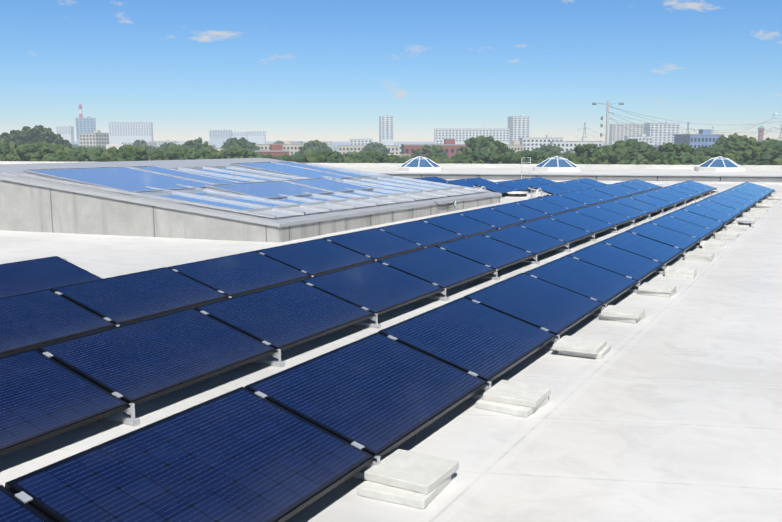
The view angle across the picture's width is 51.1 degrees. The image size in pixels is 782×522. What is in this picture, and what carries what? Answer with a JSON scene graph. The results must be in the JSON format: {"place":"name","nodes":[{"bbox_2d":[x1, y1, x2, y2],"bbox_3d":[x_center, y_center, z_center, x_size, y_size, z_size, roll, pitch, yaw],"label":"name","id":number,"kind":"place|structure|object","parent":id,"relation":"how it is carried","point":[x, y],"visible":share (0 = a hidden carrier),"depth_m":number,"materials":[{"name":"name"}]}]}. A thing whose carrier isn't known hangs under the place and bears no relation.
{"place":"outdoors","nodes":[
{"label":"outdoors","id":0,"kind":"place"},
{"bbox_2d":[56,125,74,143],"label":"city building","id":1,"kind":"structure","parent":0,"point":[66,132],"depth_m":1408.79,"materials":[{"name":"white concrete"}]},
{"bbox_2d":[75,116,95,144],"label":"city building","id":2,"kind":"structure","parent":0,"point":[86,125],"depth_m":1106.92,"materials":[{"name":"blue glass"}]},
{"bbox_2d":[109,121,152,143],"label":"city building","id":3,"kind":"structure","parent":0,"point":[119,132],"depth_m":1508.60,"materials":[{"name":"white"}]},
{"bbox_2d":[146,141,155,145],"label":"city building","id":4,"kind":"structure","parent":0,"point":[152,143],"depth_m":1305.77,"materials":[{"name":"white concrete"}]},
{"bbox_2d":[209,129,231,148],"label":"city building","id":5,"kind":"structure","parent":0,"point":[218,138],"depth_m":1706.51,"materials":[{"name":"grey concrete"}]},
{"bbox_2d":[232,131,247,139],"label":"city building","id":6,"kind":"structure","parent":0,"point":[239,135],"depth_m":1805.36,"materials":[{"name":"white concrete"}]},
{"bbox_2d":[0,180,499,242],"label":"skylight curb walls","id":7,"kind":"structure","parent":0,"point":[28,208],"depth_m":16.80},
{"bbox_2d":[0,158,501,226],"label":"roof","id":8,"kind":"structure","parent":7,"relation":"on","point":[273,189],"depth_m":19.23,"materials":[{"name":"glass"}]},
{"bbox_2d":[247,130,265,143],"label":"city building","id":9,"kind":"structure","parent":0,"point":[258,137],"depth_m":1805.67,"materials":[{"name":"white concrete"}]},
{"bbox_2d":[251,144,289,156],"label":"city building","id":10,"kind":"structure","parent":0,"point":[277,150],"depth_m":290.78,"materials":[{"name":"red brick"}]},
{"bbox_2d":[291,141,302,143],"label":"city building","id":11,"kind":"structure","parent":0,"point":[296,142],"depth_m":1048.61,"materials":[{"name":"grey concrete"}]},
{"bbox_2d":[321,141,332,149],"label":"city building","id":12,"kind":"structure","parent":0,"point":[329,144],"depth_m":1286.06,"materials":[{"name":"beige concrete"}]},
{"bbox_2d":[74,141,608,149],"bbox_3d":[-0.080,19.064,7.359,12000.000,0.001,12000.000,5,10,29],"label":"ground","id":13,"kind":"structure","parent":0,"point":[335,144],"depth_m":3786.11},
{"bbox_2d":[0,132,10,140],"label":"tree","id":14,"kind":"object","parent":13,"relation":"on","point":[4,135],"visible":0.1,"depth_m":238.17,"materials":[{"name":"green plant"}]},
{"bbox_2d":[0,145,22,160],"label":"tree","id":15,"kind":"object","parent":13,"relation":"on","point":[5,155],"visible":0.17,"depth_m":140.59,"materials":[{"name":"green plant"}]},
{"bbox_2d":[0,141,26,160],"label":"tree","id":16,"kind":"object","parent":13,"relation":"on","point":[10,146],"visible":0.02,"depth_m":155.02,"materials":[{"name":"green plant"}]},
{"bbox_2d":[9,130,26,144],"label":"tree","id":17,"kind":"object","parent":13,"relation":"on","point":[17,137],"visible":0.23,"depth_m":240.33,"materials":[{"name":"green plant"}]},
{"bbox_2d":[21,126,36,142],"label":"tree","id":18,"kind":"object","parent":13,"relation":"on","point":[28,133],"visible":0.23,"depth_m":245.56,"materials":[{"name":"green plant"}]},
{"bbox_2d":[9,142,61,160],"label":"tree","id":19,"kind":"object","parent":13,"relation":"on","point":[36,151],"visible":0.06,"depth_m":143.20,"materials":[{"name":"green plant"}]},
{"bbox_2d":[32,125,48,142],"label":"tree","id":20,"kind":"object","parent":13,"relation":"on","point":[41,135],"visible":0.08,"depth_m":250.43,"materials":[{"name":"green plant"}]},
{"bbox_2d":[42,127,59,145],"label":"tree","id":21,"kind":"object","parent":13,"relation":"on","point":[52,137],"visible":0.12,"depth_m":255.64,"materials":[{"name":"green plant"}]},
{"bbox_2d":[50,134,66,146],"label":"tree","id":22,"kind":"object","parent":13,"relation":"on","point":[61,141],"visible":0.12,"depth_m":262.86,"materials":[{"name":"green plant"}]},
{"bbox_2d":[48,142,73,150],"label":"tree","id":23,"kind":"object","parent":13,"relation":"on","point":[60,145],"visible":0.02,"depth_m":178.34,"materials":[{"name":"green plant"}]},
{"bbox_2d":[41,149,92,161],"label":"tree","id":24,"kind":"object","parent":13,"relation":"on","point":[60,155],"visible":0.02,"depth_m":139.57,"materials":[{"name":"green plant"}]},
{"bbox_2d":[79,104,82,117],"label":"chimney","id":25,"kind":"object","parent":13,"relation":"on","point":[80,111],"visible":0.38,"depth_m":1205.51,"materials":[{"name":"red"}]},
{"bbox_2d":[65,148,98,160],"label":"tree","id":26,"kind":"object","parent":13,"relation":"on","point":[85,153],"visible":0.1,"depth_m":157.68,"materials":[{"name":"green plant"}]},
{"bbox_2d":[79,130,108,146],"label":"city building","id":27,"kind":"structure","parent":13,"relation":"on","point":[96,138],"depth_m":705.23,"materials":[{"name":"beige concrete"}]},
{"bbox_2d":[87,147,107,156],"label":"tree","id":28,"kind":"object","parent":13,"relation":"on","point":[99,150],"visible":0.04,"depth_m":165.51,"materials":[{"name":"green plant"}]},
{"bbox_2d":[83,152,136,161],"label":"tree","id":29,"kind":"object","parent":13,"relation":"on","point":[104,156],"visible":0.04,"depth_m":146.03,"materials":[{"name":"green plant"}]},
{"bbox_2d":[106,144,126,149],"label":"city building","id":30,"kind":"structure","parent":13,"relation":"on","point":[117,146],"depth_m":197.62,"materials":[{"name":"white concrete"}]},
{"bbox_2d":[106,144,155,161],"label":"tree","id":31,"kind":"object","parent":13,"relation":"on","point":[127,152],"visible":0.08,"depth_m":145.82,"materials":[{"name":"green plant"}]},
{"bbox_2d":[132,139,147,146],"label":"tree","id":32,"kind":"object","parent":13,"relation":"on","point":[138,143],"visible":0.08,"depth_m":420.03,"materials":[{"name":"green plant"}]},
{"bbox_2d":[137,149,177,160],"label":"tree","id":33,"kind":"object","parent":13,"relation":"on","point":[158,154],"visible":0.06,"depth_m":148.00,"materials":[{"name":"green plant"}]},
{"bbox_2d":[148,140,176,145],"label":"city building","id":34,"kind":"structure","parent":13,"relation":"on","point":[158,143],"depth_m":1384.26,"materials":[{"name":"beige concrete"}]},
{"bbox_2d":[160,142,175,147],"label":"tree","id":35,"kind":"object","parent":13,"relation":"on","point":[165,144],"visible":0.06,"depth_m":299.66,"materials":[{"name":"green plant"}]},
{"bbox_2d":[169,145,185,149],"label":"tree","id":36,"kind":"object","parent":13,"relation":"on","point":[178,147],"visible":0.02,"depth_m":192.51,"materials":[{"name":"green plant"}]},
{"bbox_2d":[169,146,211,159],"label":"tree","id":37,"kind":"object","parent":13,"relation":"on","point":[189,153],"visible":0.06,"depth_m":150.07,"materials":[{"name":"green plant"}]},
{"bbox_2d":[184,137,210,149],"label":"tree","id":38,"kind":"object","parent":13,"relation":"on","point":[197,144],"visible":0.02,"depth_m":258.94,"materials":[{"name":"green plant"}]},
{"bbox_2d":[202,146,232,157],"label":"tree","id":39,"kind":"object","parent":13,"relation":"on","point":[210,150],"depth_m":162.64,"materials":[{"name":"green plant"}]},
{"bbox_2d":[209,153,237,158],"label":"tree","id":40,"kind":"object","parent":13,"relation":"on","point":[220,156],"visible":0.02,"depth_m":152.63,"materials":[{"name":"green plant"}]},
{"bbox_2d":[219,137,260,149],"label":"tree","id":41,"kind":"object","parent":13,"relation":"on","point":[243,142],"visible":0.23,"depth_m":298.38,"materials":[{"name":"green plant"}]},
{"bbox_2d":[224,148,256,157],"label":"tree","id":42,"kind":"object","parent":13,"relation":"on","point":[239,153],"visible":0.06,"depth_m":163.85,"materials":[{"name":"green plant"}]},
{"bbox_2d":[257,153,276,157],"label":"tree","id":43,"kind":"object","parent":13,"relation":"on","point":[266,155],"depth_m":170.27,"materials":[{"name":"green plant"}]},
{"bbox_2d":[255,141,303,154],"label":"city building","id":44,"kind":"structure","parent":13,"relation":"on","point":[291,148],"depth_m":521.42,"materials":[{"name":"beige concrete"}]},
{"bbox_2d":[276,154,292,160],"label":"tree","id":45,"kind":"object","parent":13,"relation":"on","point":[286,156],"depth_m":163.94,"materials":[{"name":"green plant"}]},
{"bbox_2d":[295,140,332,156],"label":"tree","id":46,"kind":"object","parent":13,"relation":"on","point":[312,145],"visible":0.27,"depth_m":327.29,"materials":[{"name":"green plant"}]},
{"bbox_2d":[290,151,338,162],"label":"tree","id":47,"kind":"object","parent":13,"relation":"on","point":[312,157],"visible":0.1,"depth_m":141.49,"materials":[{"name":"green plant"}]},
{"bbox_2d":[322,150,342,162],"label":"tree","id":48,"kind":"object","parent":13,"relation":"on","point":[335,154],"visible":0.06,"depth_m":151.36,"materials":[{"name":"green plant"}]},
{"bbox_2d":[341,152,378,162],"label":"tree","id":49,"kind":"object","parent":13,"relation":"on","point":[356,158],"visible":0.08,"depth_m":143.82,"materials":[{"name":"green plant"}]},
{"bbox_2d":[338,142,398,154],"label":"city building","id":50,"kind":"structure","parent":13,"relation":"on","point":[345,149],"depth_m":560.93,"materials":[{"name":"beige concrete"}]},
{"bbox_2d":[361,142,392,153],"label":"tree","id":51,"kind":"object","parent":13,"relation":"on","point":[376,147],"visible":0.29,"depth_m":377.38,"materials":[{"name":"green plant"}]},
{"bbox_2d":[360,151,397,162],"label":"tree","id":52,"kind":"object","parent":13,"relation":"on","point":[382,157],"depth_m":150.41,"materials":[{"name":"green plant"}]},
{"bbox_2d":[383,159,407,162],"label":"tree","id":53,"kind":"object","parent":13,"relation":"on","point":[396,161],"visible":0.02,"depth_m":144.61,"materials":[{"name":"green plant"}]},
{"bbox_2d":[401,155,411,160],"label":"tree","id":54,"kind":"object","parent":13,"relation":"on","point":[407,157],"visible":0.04,"depth_m":211.53,"materials":[{"name":"green plant"}]},
{"bbox_2d":[411,144,448,157],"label":"tree","id":55,"kind":"object","parent":13,"relation":"on","point":[436,150],"visible":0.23,"depth_m":247.44,"materials":[{"name":"green plant"}]},
{"bbox_2d":[401,139,466,158],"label":"city building","id":56,"kind":"structure","parent":13,"relation":"on","point":[450,147],"depth_m":330.15,"materials":[{"name":"red brick"}]},
{"bbox_2d":[431,156,448,162],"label":"tree","id":57,"kind":"object","parent":13,"relation":"on","point":[434,158],"visible":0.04,"depth_m":175.53,"materials":[{"name":"green plant"}]},
{"bbox_2d":[440,159,454,163],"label":"tree","id":58,"kind":"object","parent":13,"relation":"on","point":[450,161],"depth_m":156.49,"materials":[{"name":"green plant"}]},
{"bbox_2d":[453,150,500,163],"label":"tree","id":59,"kind":"object","parent":13,"relation":"on","point":[480,157],"visible":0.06,"depth_m":147.88,"materials":[{"name":"green plant"}]},
{"bbox_2d":[451,135,514,159],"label":"tree","id":60,"kind":"object","parent":13,"relation":"on","point":[478,143],"visible":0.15,"depth_m":197.32,"materials":[{"name":"green plant"}]},
{"bbox_2d":[481,153,534,163],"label":"tree","id":61,"kind":"object","parent":13,"relation":"on","point":[501,158],"visible":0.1,"depth_m":143.01,"materials":[{"name":"green plant"}]},
{"bbox_2d":[506,141,525,151],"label":"city building","id":62,"kind":"structure","parent":13,"relation":"on","point":[516,146],"depth_m":498.04,"materials":[{"name":"beige concrete"}]},
{"bbox_2d":[513,149,548,163],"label":"tree","id":63,"kind":"object","parent":13,"relation":"on","point":[535,156],"visible":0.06,"depth_m":149.57,"materials":[{"name":"green plant"}]},
{"bbox_2d":[519,135,562,150],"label":"city building","id":64,"kind":"structure","parent":13,"relation":"on","point":[532,143],"depth_m":649.01,"materials":[{"name":"white concrete"}]},
{"bbox_2d":[531,150,552,156],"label":"tree","id":65,"kind":"object","parent":13,"relation":"on","point":[543,153],"visible":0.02,"depth_m":184.68,"materials":[{"name":"green plant"}]},
{"bbox_2d":[531,144,566,155],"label":"tree","id":66,"kind":"object","parent":13,"relation":"on","point":[554,149],"visible":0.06,"depth_m":257.12,"materials":[{"name":"green plant"}]},
{"bbox_2d":[536,156,567,163],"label":"tree","id":67,"kind":"object","parent":13,"relation":"on","point":[543,159],"depth_m":148.82,"materials":[{"name":"green plant"}]},
{"bbox_2d":[550,138,602,152],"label":"city building","id":68,"kind":"structure","parent":13,"relation":"on","point":[567,145],"depth_m":519.19,"materials":[{"name":"white concrete"}]},
{"bbox_2d":[565,154,593,163],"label":"tree","id":69,"kind":"object","parent":13,"relation":"on","point":[572,159],"depth_m":147.62,"materials":[{"name":"green plant"}]},
{"bbox_2d":[576,122,592,137],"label":"lattice pylon","id":70,"kind":"object","parent":13,"relation":"on","point":[585,131],"visible":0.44,"depth_m":619.02,"materials":[{"name":"silver metal"}]},
{"bbox_2d":[563,143,623,163],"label":"tree","id":71,"kind":"object","parent":13,"relation":"on","point":[593,150],"visible":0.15,"depth_m":147.41,"materials":[{"name":"green plant"}]},
{"bbox_2d":[582,152,609,163],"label":"tree","id":72,"kind":"object","parent":13,"relation":"on","point":[587,155],"visible":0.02,"depth_m":146.85,"materials":[{"name":"green plant"}]},
{"bbox_2d":[592,101,623,145],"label":"utility pole","id":73,"kind":"object","parent":13,"relation":"on","point":[606,125],"visible":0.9,"depth_m":169.90,"materials":[{"name":"grey concrete"}]},
{"bbox_2d":[603,138,655,160],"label":"tree","id":74,"kind":"object","parent":13,"relation":"on","point":[633,143],"visible":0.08,"depth_m":156.61,"materials":[{"name":"green plant"}]},
{"bbox_2d":[611,146,653,164],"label":"tree","id":75,"kind":"object","parent":13,"relation":"on","point":[640,154],"visible":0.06,"depth_m":152.50,"materials":[{"name":"green plant"}]},
{"bbox_2d":[645,142,698,164],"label":"tree","id":76,"kind":"object","parent":13,"relation":"on","point":[671,147],"visible":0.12,"depth_m":148.22,"materials":[{"name":"green plant"}]},
{"bbox_2d":[659,151,697,164],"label":"tree","id":77,"kind":"object","parent":13,"relation":"on","point":[680,158],"visible":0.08,"depth_m":139.28,"materials":[{"name":"green plant"}]},
{"bbox_2d":[674,129,723,147],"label":"city building","id":78,"kind":"structure","parent":13,"relation":"on","point":[707,140],"depth_m":358.82,"materials":[{"name":"blue"}]},
{"bbox_2d":[694,151,704,155],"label":"tree","id":79,"kind":"object","parent":13,"relation":"on","point":[698,153],"depth_m":163.81,"materials":[{"name":"green plant"}]},
{"bbox_2d":[694,146,709,152],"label":"tree","id":80,"kind":"object","parent":13,"relation":"on","point":[700,148],"depth_m":169.03,"materials":[{"name":"green plant"}]},
{"bbox_2d":[696,155,709,164],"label":"tree","id":81,"kind":"object","parent":13,"relation":"on","point":[701,159],"visible":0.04,"depth_m":154.35,"materials":[{"name":"green plant"}]},
{"bbox_2d":[700,147,747,164],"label":"tree","id":82,"kind":"object","parent":13,"relation":"on","point":[721,152],"visible":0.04,"depth_m":155.20,"materials":[{"name":"green plant"}]},
{"bbox_2d":[712,133,755,146],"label":"tree","id":83,"kind":"object","parent":13,"relation":"on","point":[723,139],"visible":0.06,"depth_m":187.27,"materials":[{"name":"green plant"}]},
{"bbox_2d":[699,140,772,163],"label":"tree","id":84,"kind":"object","parent":13,"relation":"on","point":[737,145],"visible":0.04,"depth_m":156.29,"materials":[{"name":"green plant"}]},
{"bbox_2d":[742,141,773,164],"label":"tree","id":85,"kind":"object","parent":13,"relation":"on","point":[763,145],"visible":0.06,"depth_m":153.77,"materials":[{"name":"green plant"}]},
{"bbox_2d":[746,146,781,164],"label":"tree","id":86,"kind":"object","parent":13,"relation":"on","point":[766,157],"visible":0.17,"depth_m":147.88,"materials":[{"name":"green plant"}]},
{"bbox_2d":[757,141,781,149],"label":"tree","id":87,"kind":"object","parent":13,"relation":"on","point":[777,145],"depth_m":169.64,"materials":[{"name":"green plant"}]},
{"bbox_2d":[763,137,781,142],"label":"tree","id":88,"kind":"object","parent":13,"relation":"on","point":[768,139],"depth_m":228.47,"materials":[{"name":"green plant"}]},
{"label":"building body","id":89,"kind":"object","parent":13,"relation":"on","visible":0},
{"bbox_2d":[0,173,781,521],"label":"roof sheet","id":90,"kind":"object","parent":89,"relation":"on","point":[666,409],"depth_m":5.96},
{"bbox_2d":[0,161,781,175],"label":"parapet wall","id":91,"kind":"structure","parent":90,"relation":"on","point":[751,170],"depth_m":49.89,"materials":[{"name":"grey concrete"}]},
{"bbox_2d":[398,156,441,171],"bbox_3d":[1.697,-5.685,47.676,2.525,0.864,2.525,1,9,7],"label":"dome rooflight","id":92,"kind":"object","parent":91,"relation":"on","point":[419,164],"visible":1,"depth_m":46.93,"materials":[{"name":"blue glass"}]},
{"bbox_2d":[533,156,580,171],"bbox_3d":[9.613,-5.660,47.510,2.649,0.864,2.649,-7,11,-38],"label":"dome rooflight","id":93,"kind":"object","parent":91,"relation":"on","point":[556,164],"visible":1,"depth_m":46.73,"materials":[{"name":"glass"}]},
{"bbox_2d":[694,156,745,171],"bbox_3d":[19.005,-5.632,47.324,2.587,0.864,2.587,-7,11,-38],"label":"dome rooflight","id":94,"kind":"object","parent":91,"relation":"on","point":[719,164],"visible":1,"depth_m":46.60,"materials":[{"name":"glass"}]},
{"bbox_2d":[15,177,775,502],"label":"panel clamps","id":95,"kind":"object","parent":90,"relation":"on","point":[131,420],"visible":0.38,"depth_m":8.49,"materials":[{"name":"silver metal"}]},
{"bbox_2d":[0,175,774,521],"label":"solar panels","id":96,"kind":"object","parent":95,"relation":"on","point":[284,449],"visible":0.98,"depth_m":6.89,"materials":[{"name":"blue"}]},
{"bbox_2d":[435,186,542,206],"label":"cable conduits","id":97,"kind":"object","parent":90,"relation":"on","point":[454,202],"visible":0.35,"depth_m":25.90,"materials":[{"name":"white paint"}]},
{"bbox_2d":[502,191,530,197],"bbox_3d":[4.262,-2.271,27.886,1.050,0.160,1.050,5,10,29],"label":"roof vent","id":98,"kind":"object","parent":90,"relation":"on","point":[517,194],"visible":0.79,"depth_m":27.60,"materials":[{"name":"white metal"}]},
{"bbox_2d":[521,157,530,178],"bbox_3d":[6.970,-4.716,42.267,0.479,1.262,0.038,2,9,10],"label":"roof ladder","id":99,"kind":"object","parent":90,"relation":"on","point":[525,167],"visible":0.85,"depth_m":42.23,"materials":[{"name":"silver metal"}]},
{"bbox_2d":[357,190,781,508],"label":"ballast blocks","id":100,"kind":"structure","parent":90,"relation":"on","point":[411,478],"depth_m":5.92,"materials":[{"name":"concrete"}]},
{"bbox_2d":[378,173,781,184],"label":"step wall","id":101,"kind":"structure","parent":90,"relation":"on","point":[701,179],"depth_m":41.50,"materials":[{"name":"concrete"}]},
{"bbox_2d":[737,220,753,227],"bbox_3d":[7.900,-0.826,18.282,0.400,0.130,0.400,5,10,29],"label":"ballast block","id":102,"kind":"object","parent":90,"relation":"on","point":[741,222],"visible":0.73,"depth_m":18.19,"materials":[{"name":"white concrete"}]},
{"bbox_2d":[350,137,371,144],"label":"city building","id":103,"kind":"structure","parent":0,"point":[365,141],"depth_m":900.85,"materials":[{"name":"white concrete"}]},
{"bbox_2d":[379,115,393,144],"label":"city building","id":104,"kind":"structure","parent":0,"point":[386,130],"depth_m":1303.85,"materials":[{"name":"white"}]},
{"bbox_2d":[0,0,781,141],"label":"sky","id":105,"kind":"structure","parent":0,"point":[289,70],"materials":[{"name":"blue"}]},
{"bbox_2d":[388,154,410,157],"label":"city building","id":106,"kind":"structure","parent":0,"point":[401,155],"depth_m":243.09,"materials":[{"name":"beige"}]},
{"bbox_2d":[434,127,508,144],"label":"city building","id":107,"kind":"structure","parent":0,"point":[460,136],"depth_m":999.83,"materials":[{"name":"white concrete"}]},
{"bbox_2d":[507,115,529,144],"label":"city building","id":108,"kind":"structure","parent":0,"point":[518,127],"depth_m":1100.44,"materials":[{"name":"white"}]},
{"bbox_2d":[609,122,643,144],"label":"city building","id":109,"kind":"structure","parent":0,"point":[617,131],"depth_m":1197.52,"materials":[{"name":"beige"}]},
{"bbox_2d":[624,134,652,144],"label":"city building","id":110,"kind":"structure","parent":0,"point":[642,137],"depth_m":797.32,"materials":[{"name":"white concrete"}]},
{"bbox_2d":[643,121,679,146],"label":"city building","id":111,"kind":"structure","parent":0,"point":[661,135],"depth_m":997.85,"materials":[{"name":"white"}]},
{"bbox_2d":[576,106,781,146],"bbox_3d":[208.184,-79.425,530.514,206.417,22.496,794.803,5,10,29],"label":"power lines","id":112,"kind":"object","parent":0,"point":[679,128],"visible":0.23,"depth_m":191.71,"materials":[{"name":"grey metal"}]},
{"bbox_2d":[758,125,764,141],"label":"water tower","id":113,"kind":"structure","parent":0,"point":[760,129],"depth_m":794.45,"materials":[{"name":"red brick"}]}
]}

